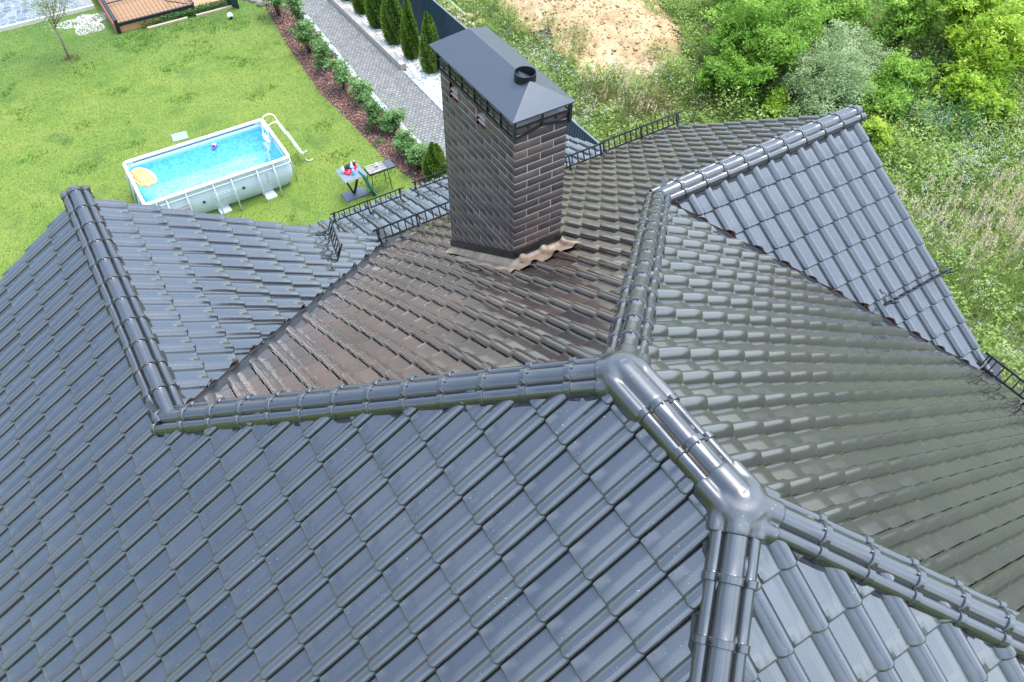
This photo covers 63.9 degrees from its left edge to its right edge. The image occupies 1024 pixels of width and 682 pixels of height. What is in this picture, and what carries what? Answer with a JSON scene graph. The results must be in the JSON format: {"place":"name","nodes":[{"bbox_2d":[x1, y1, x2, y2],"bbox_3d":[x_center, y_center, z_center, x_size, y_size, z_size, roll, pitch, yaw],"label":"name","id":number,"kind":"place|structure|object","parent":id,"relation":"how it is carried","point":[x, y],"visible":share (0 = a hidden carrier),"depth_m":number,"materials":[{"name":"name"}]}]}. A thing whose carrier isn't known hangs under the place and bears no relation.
{"place":"outdoors","nodes":[
{"label":"outdoors","id":0,"kind":"place"},
{"bbox_2d":[0,0,92,26],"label":"terrace","id":1,"kind":"structure","parent":0,"point":[12,11],"depth_m":28.99,"materials":[{"name":"stone"}]},
{"bbox_2d":[0,0,418,279],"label":"lawn","id":2,"kind":"structure","parent":0,"point":[291,187],"depth_m":24.95,"materials":[{"name":"green plant"}]},
{"bbox_2d":[0,4,94,31],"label":"terrace edge","id":3,"kind":"object","parent":2,"relation":"on","point":[29,22],"visible":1,"depth_m":28.54,"materials":[{"name":"beige concrete"}]},
{"bbox_2d":[22,0,81,59],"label":"young tree","id":4,"kind":"object","parent":2,"relation":"on","point":[46,5],"visible":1,"depth_m":25.63,"materials":[{"name":"green plant"}]},
{"bbox_2d":[58,53,77,61],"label":"dry stalks","id":5,"kind":"object","parent":2,"relation":"on","point":[67,57],"visible":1,"depth_m":26.95,"materials":[{"name":"brown plant"}]},
{"bbox_2d":[56,12,106,35],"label":"white chippings","id":6,"kind":"object","parent":2,"relation":"on","point":[84,21],"visible":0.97,"depth_m":28.51,"materials":[{"name":"gravel"}]},
{"bbox_2d":[147,17,187,29],"bbox_3d":[-11.941,-11.019,28.515,1.400,0.100,0.100,-25,53,-20],"label":"timber edging","id":7,"kind":"object","parent":2,"relation":"on","point":[167,23],"visible":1,"depth_m":28.47,"materials":[{"name":"beige wood"}]},
{"bbox_2d":[97,0,239,33],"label":"wooden deck","id":8,"kind":"object","parent":2,"relation":"on","point":[123,15],"visible":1,"depth_m":28.68,"materials":[{"name":"brown wood"}]},
{"bbox_2d":[171,131,188,142],"bbox_3d":[-9.765,-6.001,24.150,0.440,0.050,0.400,-20,52,-17],"label":"access cover","id":9,"kind":"object","parent":2,"relation":"on","point":[179,136],"visible":1,"depth_m":24.12,"materials":[{"name":"grey"}]},
{"bbox_2d":[141,0,228,27],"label":"leafy weeds","id":10,"kind":"object","parent":2,"relation":"on","point":[195,10],"visible":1,"depth_m":28.78,"materials":[{"name":"green plant"}]},
{"bbox_2d":[122,119,297,214],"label":"swimming pool","id":11,"kind":"structure","parent":2,"relation":"on","point":[198,175],"depth_m":22.37,"materials":[{"name":"blue liquid"}]},
{"bbox_2d":[131,168,156,186],"bbox_3d":[-9.685,-4.319,21.554,0.920,0.091,0.540,36,58,27],"label":"swim board","id":12,"kind":"object","parent":11,"relation":"on","point":[143,177],"visible":0.95,"depth_m":21.48,"materials":[{"name":"yellow plastic"}]},
{"bbox_2d":[211,143,216,150],"bbox_3d":[-8.146,-5.298,22.436,0.129,0.110,0.226,3,49,2],"label":"bath toy","id":13,"kind":"object","parent":11,"relation":"on","point":[214,147],"visible":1,"depth_m":22.42,"materials":[{"name":"purple plastic"}]},
{"bbox_2d":[196,5,232,16],"bbox_3d":[-10.538,-11.670,29.089,1.300,0.100,0.100,-25,53,-20],"label":"timber edging","id":14,"kind":"object","parent":2,"relation":"on","point":[214,11],"visible":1,"depth_m":29.05,"materials":[{"name":"beige wood"}]},
{"bbox_2d":[218,205,231,214],"bbox_3d":[-7.692,-3.528,21.978,0.300,0.060,0.360,-28,55,-23],"label":"paving slab","id":15,"kind":"object","parent":2,"relation":"on","point":[227,209],"depth_m":21.92,"materials":[{"name":"grey concrete"}]},
{"bbox_2d":[227,13,232,18],"bbox_3d":[-9.861,-11.379,28.744,0.210,0.200,0.239,-25,53,-20],"label":"garden lamp","id":16,"kind":"object","parent":2,"relation":"on","point":[229,15],"visible":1,"depth_m":28.69,"materials":[{"name":"white plastic"}]},
{"bbox_2d":[262,189,277,200],"bbox_3d":[-6.589,-3.987,22.383,0.300,0.060,0.360,-28,55,-23],"label":"paving slab","id":17,"kind":"object","parent":2,"relation":"on","point":[270,194],"depth_m":22.34,"materials":[{"name":"grey concrete"}]},
{"bbox_2d":[261,114,312,160],"bbox_3d":[-6.310,-5.595,22.820,1.202,1.495,0.578,-25,53,-20],"label":"pool ladder","id":18,"kind":"object","parent":2,"relation":"on","point":[265,144],"visible":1,"depth_m":22.63,"materials":[{"name":"white metal"}]},
{"bbox_2d":[336,163,368,201],"bbox_3d":[-4.283,-4.243,22.149,0.660,0.741,0.610,-25,53,-20],"label":"garden table","id":19,"kind":"object","parent":2,"relation":"on","point":[353,194],"visible":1,"depth_m":22.17,"materials":[{"name":"grey"}]},
{"bbox_2d":[344,163,353,169],"bbox_3d":[-4.367,-4.661,21.966,0.338,0.082,0.182,-34,57,-26],"label":"black pouch","id":20,"kind":"object","parent":19,"relation":"on","point":[347,166],"visible":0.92,"depth_m":21.91,"materials":[{"name":"black fabric"}]},
{"bbox_2d":[344,165,356,174],"bbox_3d":[-4.299,-4.566,21.907,0.170,0.044,0.410,18,51,15],"label":"red tray","id":21,"kind":"object","parent":19,"relation":"on","point":[348,172],"visible":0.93,"depth_m":21.86,"materials":[{"name":"red plastic"}]},
{"bbox_2d":[358,170,376,195],"bbox_3d":[-3.885,-4.249,22.117,0.030,0.840,0.300,-42,57,-10],"label":"teal board","id":22,"kind":"object","parent":2,"relation":"on","point":[368,184],"visible":1,"depth_m":22.07,"materials":[{"name":"teal plastic"}]},
{"bbox_2d":[364,159,394,195],"bbox_3d":[-3.563,-4.455,22.333,0.760,0.738,0.402,-25,53,-20],"label":"charcoal grill","id":23,"kind":"object","parent":2,"relation":"on","point":[381,167],"visible":1,"depth_m":22.06,"materials":[{"name":"black"}]},
{"bbox_2d":[267,3,427,183],"bbox_3d":[-5.260,-8.070,25.984,1.670,0.001,12.500,-25,53,-20],"label":"mulch bed","id":24,"kind":"object","parent":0,"point":[353,111],"visible":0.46,"depth_m":25.48,"materials":[{"name":"brown wood"}]},
{"bbox_2d":[261,0,283,15],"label":"shrub","id":25,"kind":"object","parent":24,"relation":"on","point":[278,3],"visible":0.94,"depth_m":28.47,"materials":[{"name":"green plant"}]},
{"bbox_2d":[281,0,306,28],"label":"shrub","id":26,"kind":"object","parent":24,"relation":"on","point":[294,9],"visible":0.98,"depth_m":27.59,"materials":[{"name":"green plant"}]},
{"bbox_2d":[287,17,324,53],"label":"shrub","id":27,"kind":"object","parent":24,"relation":"on","point":[305,25],"visible":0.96,"depth_m":26.71,"materials":[{"name":"green plant"}]},
{"bbox_2d":[308,36,338,70],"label":"shrub","id":28,"kind":"object","parent":24,"relation":"on","point":[322,54],"visible":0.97,"depth_m":26.07,"materials":[{"name":"green plant"}]},
{"bbox_2d":[323,56,352,88],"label":"shrub","id":29,"kind":"object","parent":24,"relation":"on","point":[341,75],"visible":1,"depth_m":25.23,"materials":[{"name":"green plant"}]},
{"bbox_2d":[347,74,373,104],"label":"shrub","id":30,"kind":"object","parent":24,"relation":"on","point":[360,85],"visible":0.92,"depth_m":24.93,"materials":[{"name":"green plant"}]},
{"bbox_2d":[360,89,387,130],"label":"shrub","id":31,"kind":"object","parent":24,"relation":"on","point":[373,109],"visible":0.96,"depth_m":23.97,"materials":[{"name":"green plant"}]},
{"bbox_2d":[371,135,384,146],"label":"shrub","id":32,"kind":"object","parent":24,"relation":"on","point":[380,139],"visible":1,"depth_m":23.92,"materials":[{"name":"green plant"}]},
{"bbox_2d":[374,101,406,134],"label":"shrub","id":33,"kind":"object","parent":24,"relation":"on","point":[388,123],"visible":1,"depth_m":23.89,"materials":[{"name":"green plant"}]},
{"bbox_2d":[391,125,420,156],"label":"shrub","id":34,"kind":"object","parent":24,"relation":"on","point":[402,142],"visible":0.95,"depth_m":23.18,"materials":[{"name":"green plant"}]},
{"bbox_2d":[403,140,428,169],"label":"shrub","id":35,"kind":"object","parent":24,"relation":"on","point":[417,152],"visible":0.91,"depth_m":22.64,"materials":[{"name":"green plant"}]},
{"bbox_2d":[421,141,446,181],"bbox_3d":[-2.103,-4.946,22.473,0.712,1.260,0.748,17,51,14],"label":"conifer","id":36,"kind":"object","parent":24,"relation":"on","point":[434,161],"visible":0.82,"depth_m":22.35,"materials":[{"name":"green plant"}]},
{"bbox_2d":[299,0,445,156],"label":"path","id":37,"kind":"structure","parent":0,"point":[375,66],"depth_m":26.46,"materials":[{"name":"grey stone"}]},
{"bbox_2d":[299,6,423,145],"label":"path kerb","id":38,"kind":"structure","parent":37,"relation":"on","point":[339,56],"depth_m":26.55,"materials":[{"name":"concrete"}]},
{"bbox_2d":[329,0,405,69],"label":"retaining beam","id":39,"kind":"structure","parent":37,"relation":"on","point":[376,40],"depth_m":27.79,"materials":[{"name":"concrete"}]},
{"bbox_2d":[403,70,442,111],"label":"path kerb","id":40,"kind":"structure","parent":37,"relation":"on","point":[425,91],"depth_m":25.77,"materials":[{"name":"concrete"}]},
{"bbox_2d":[340,0,441,103],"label":"gravel strip","id":41,"kind":"object","parent":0,"point":[422,77],"depth_m":26.14,"materials":[{"name":"grey gravel"}]},
{"bbox_2d":[350,0,365,14],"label":"conifer","id":42,"kind":"object","parent":41,"relation":"on","point":[358,6],"visible":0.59,"depth_m":28.67,"materials":[{"name":"green plant"}]},
{"bbox_2d":[363,0,383,28],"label":"conifer","id":43,"kind":"object","parent":41,"relation":"on","point":[372,10],"visible":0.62,"depth_m":27.80,"materials":[{"name":"green plant"}]},
{"bbox_2d":[380,0,401,44],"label":"conifer","id":44,"kind":"object","parent":41,"relation":"on","point":[390,18],"visible":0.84,"depth_m":26.95,"materials":[{"name":"green plant"}]},
{"bbox_2d":[400,0,419,59],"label":"conifer","id":45,"kind":"object","parent":41,"relation":"on","point":[409,41],"visible":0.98,"depth_m":26.27,"materials":[{"name":"green plant"}]},
{"bbox_2d":[418,11,440,73],"bbox_3d":[-2.568,-9.375,25.785,0.725,2.107,0.758,16,51,14],"label":"conifer","id":46,"kind":"object","parent":41,"relation":"on","point":[428,35],"visible":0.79,"depth_m":25.67,"materials":[{"name":"green plant"}]},
{"bbox_2d":[0,27,1023,681],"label":"house","id":47,"kind":"structure","parent":0,"point":[526,389],"depth_m":5.96,"materials":[{"name":"tile"}]},
{"bbox_2d":[265,0,1023,395],"bbox_3d":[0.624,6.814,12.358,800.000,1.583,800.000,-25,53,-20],"label":"ground","id":48,"kind":"structure","parent":0,"point":[583,114],"depth_m":24.56,"materials":[{"name":"green plant"}]},
{"bbox_2d":[256,0,266,6],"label":"flat stone","id":49,"kind":"object","parent":48,"relation":"on","point":[259,3],"visible":0.76,"depth_m":29.32,"materials":[{"name":"white stone"}]},
{"bbox_2d":[436,0,475,27],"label":"rubble","id":50,"kind":"object","parent":48,"relation":"on","point":[449,10],"visible":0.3,"depth_m":28.45,"materials":[{"name":"beige stone"}]},
{"bbox_2d":[385,0,602,146],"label":"sheet fence","id":51,"kind":"object","parent":48,"relation":"on","point":[447,23],"visible":0.15,"depth_m":25.94,"materials":[{"name":"grey metal"}]},
{"bbox_2d":[497,0,687,91],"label":"sand mound","id":52,"kind":"object","parent":48,"relation":"on","point":[600,28],"visible":0.66,"depth_m":27.28,"materials":[{"name":"beige sand"}]},
{"bbox_2d":[504,0,688,79],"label":"soil clods","id":53,"kind":"object","parent":52,"relation":"on","point":[625,11],"visible":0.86,"depth_m":27.33,"materials":[{"name":"beige soil"}]},
{"bbox_2d":[531,0,675,80],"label":"sand weeds","id":54,"kind":"object","parent":52,"relation":"on","point":[652,8],"visible":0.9,"depth_m":27.14,"materials":[{"name":"green plant"}]},
{"bbox_2d":[572,68,839,130],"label":"dry brown weeds","id":55,"kind":"object","parent":48,"relation":"on","point":[645,99],"visible":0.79,"depth_m":24.75,"materials":[{"name":"plant"}]},
{"bbox_2d":[708,0,740,17],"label":"bush","id":56,"kind":"object","parent":48,"relation":"on","point":[724,2],"visible":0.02,"depth_m":28.29,"materials":[{"name":"green plant"}]},
{"bbox_2d":[692,37,777,102],"bbox_3d":[6.809,-7.896,24.840,2.445,1.976,2.327,-25,53,-20],"label":"bush","id":57,"kind":"object","parent":48,"relation":"on","point":[735,71],"visible":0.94,"depth_m":24.44,"materials":[{"name":"green plant"}]},
{"bbox_2d":[699,0,843,84],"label":"bush","id":58,"kind":"object","parent":48,"relation":"on","point":[775,35],"visible":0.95,"depth_m":24.58,"materials":[{"name":"green plant"}]},
{"bbox_2d":[521,39,1023,353],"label":"white wildflowers","id":59,"kind":"object","parent":48,"relation":"on","point":[881,99],"visible":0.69,"depth_m":22.97,"materials":[{"name":"white plant"}]},
{"bbox_2d":[762,83,796,118],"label":"bush","id":60,"kind":"object","parent":48,"relation":"on","point":[778,100],"visible":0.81,"depth_m":24.52,"materials":[{"name":"green plant"}]},
{"bbox_2d":[738,0,840,34],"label":"bush","id":61,"kind":"object","parent":48,"relation":"on","point":[821,8],"visible":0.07,"depth_m":25.78,"materials":[{"name":"green plant"}]},
{"bbox_2d":[577,78,1023,290],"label":"reed stalks","id":62,"kind":"object","parent":48,"relation":"on","point":[932,210],"visible":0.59,"depth_m":20.98,"materials":[{"name":"green plant"}]},
{"bbox_2d":[578,64,1023,268],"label":"reed plumes","id":63,"kind":"object","parent":48,"relation":"on","point":[1009,222],"visible":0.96,"depth_m":20.55,"materials":[{"name":"beige plant"}]},
{"bbox_2d":[782,91,830,116],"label":"bush","id":64,"kind":"object","parent":48,"relation":"on","point":[806,110],"visible":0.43,"depth_m":24.20,"materials":[{"name":"green plant"}]},
{"bbox_2d":[767,29,881,114],"bbox_3d":[9.435,-8.046,24.785,3.587,2.491,3.699,-25,53,-20],"label":"bush","id":65,"kind":"object","parent":48,"relation":"on","point":[820,75],"visible":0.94,"depth_m":24.28,"materials":[{"name":"green plant"}]},
{"bbox_2d":[651,0,1023,199],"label":"undergrowth","id":66,"kind":"object","parent":48,"relation":"on","point":[904,140],"visible":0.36,"depth_m":24.06,"materials":[{"name":"green plant"}]},
{"bbox_2d":[814,0,879,39],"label":"bush","id":67,"kind":"object","parent":48,"relation":"on","point":[859,12],"visible":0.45,"depth_m":26.55,"materials":[{"name":"green plant"}]},
{"bbox_2d":[809,17,897,80],"bbox_3d":[10.464,-8.914,25.792,3.286,2.109,2.686,-25,53,-20],"label":"bush","id":68,"kind":"object","parent":48,"relation":"on","point":[843,35],"visible":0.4,"depth_m":25.53,"materials":[{"name":"green plant"}]},
{"bbox_2d":[712,16,1022,198],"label":"yellow wildflowers","id":69,"kind":"object","parent":48,"relation":"on","point":[935,127],"visible":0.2,"depth_m":23.80,"materials":[{"name":"yellow plant"}]},
{"bbox_2d":[862,115,895,152],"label":"bush","id":70,"kind":"object","parent":48,"relation":"on","point":[876,124],"visible":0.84,"depth_m":23.48,"materials":[{"name":"green plant"}]},
{"bbox_2d":[849,80,913,125],"bbox_3d":[11.041,-7.090,24.707,1.896,1.301,1.838,-25,53,-20],"label":"bush","id":71,"kind":"object","parent":48,"relation":"on","point":[887,105],"visible":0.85,"depth_m":24.43,"materials":[{"name":"green plant"}]},
{"bbox_2d":[870,81,918,134],"bbox_3d":[11.479,-6.985,24.566,1.276,1.290,1.516,34,57,26],"label":"feathery weed","id":72,"kind":"object","parent":48,"relation":"on","point":[902,108],"visible":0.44,"depth_m":24.45,"materials":[{"name":"green plant"}]},
{"bbox_2d":[862,44,939,118],"bbox_3d":[11.868,-7.870,25.065,2.182,1.761,2.682,29,55,23],"label":"bush","id":73,"kind":"object","parent":48,"relation":"on","point":[896,72],"visible":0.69,"depth_m":24.85,"materials":[{"name":"green plant"}]},
{"bbox_2d":[864,0,950,50],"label":"bush","id":74,"kind":"object","parent":48,"relation":"on","point":[916,18],"visible":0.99,"depth_m":26.01,"materials":[{"name":"green plant"}]},
{"bbox_2d":[913,88,979,148],"bbox_3d":[12.514,-6.510,24.063,1.807,1.310,1.950,8,49,7],"label":"feathery weed","id":75,"kind":"object","parent":48,"relation":"on","point":[940,118],"visible":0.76,"depth_m":23.96,"materials":[{"name":"green plant"}]},
{"bbox_2d":[931,0,1009,51],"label":"bush","id":76,"kind":"object","parent":48,"relation":"on","point":[952,16],"visible":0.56,"depth_m":25.73,"materials":[{"name":"green plant"}]},
{"bbox_2d":[933,59,1020,124],"bbox_3d":[13.824,-7.350,24.397,2.271,1.866,2.551,-25,53,-20],"label":"bush","id":77,"kind":"object","parent":48,"relation":"on","point":[971,80],"visible":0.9,"depth_m":24.10,"materials":[{"name":"green plant"}]},
{"bbox_2d":[940,0,1023,82],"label":"bush","id":78,"kind":"object","parent":48,"relation":"on","point":[994,47],"visible":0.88,"depth_m":24.34,"materials":[{"name":"green plant"}]},
{"bbox_2d":[944,89,1022,142],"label":"feathery weed","id":79,"kind":"object","parent":48,"relation":"on","point":[974,121],"visible":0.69,"depth_m":23.98,"materials":[{"name":"green plant"}]},
{"bbox_2d":[1005,0,1023,27],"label":"bush","id":80,"kind":"object","parent":48,"relation":"on","point":[1022,14],"visible":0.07,"depth_m":25.93,"materials":[{"name":"green plant"}]},
{"bbox_2d":[919,225,1023,336],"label":"arching grass","id":81,"kind":"structure","parent":0,"point":[1015,288],"depth_m":19.85,"materials":[{"name":"green plant"}]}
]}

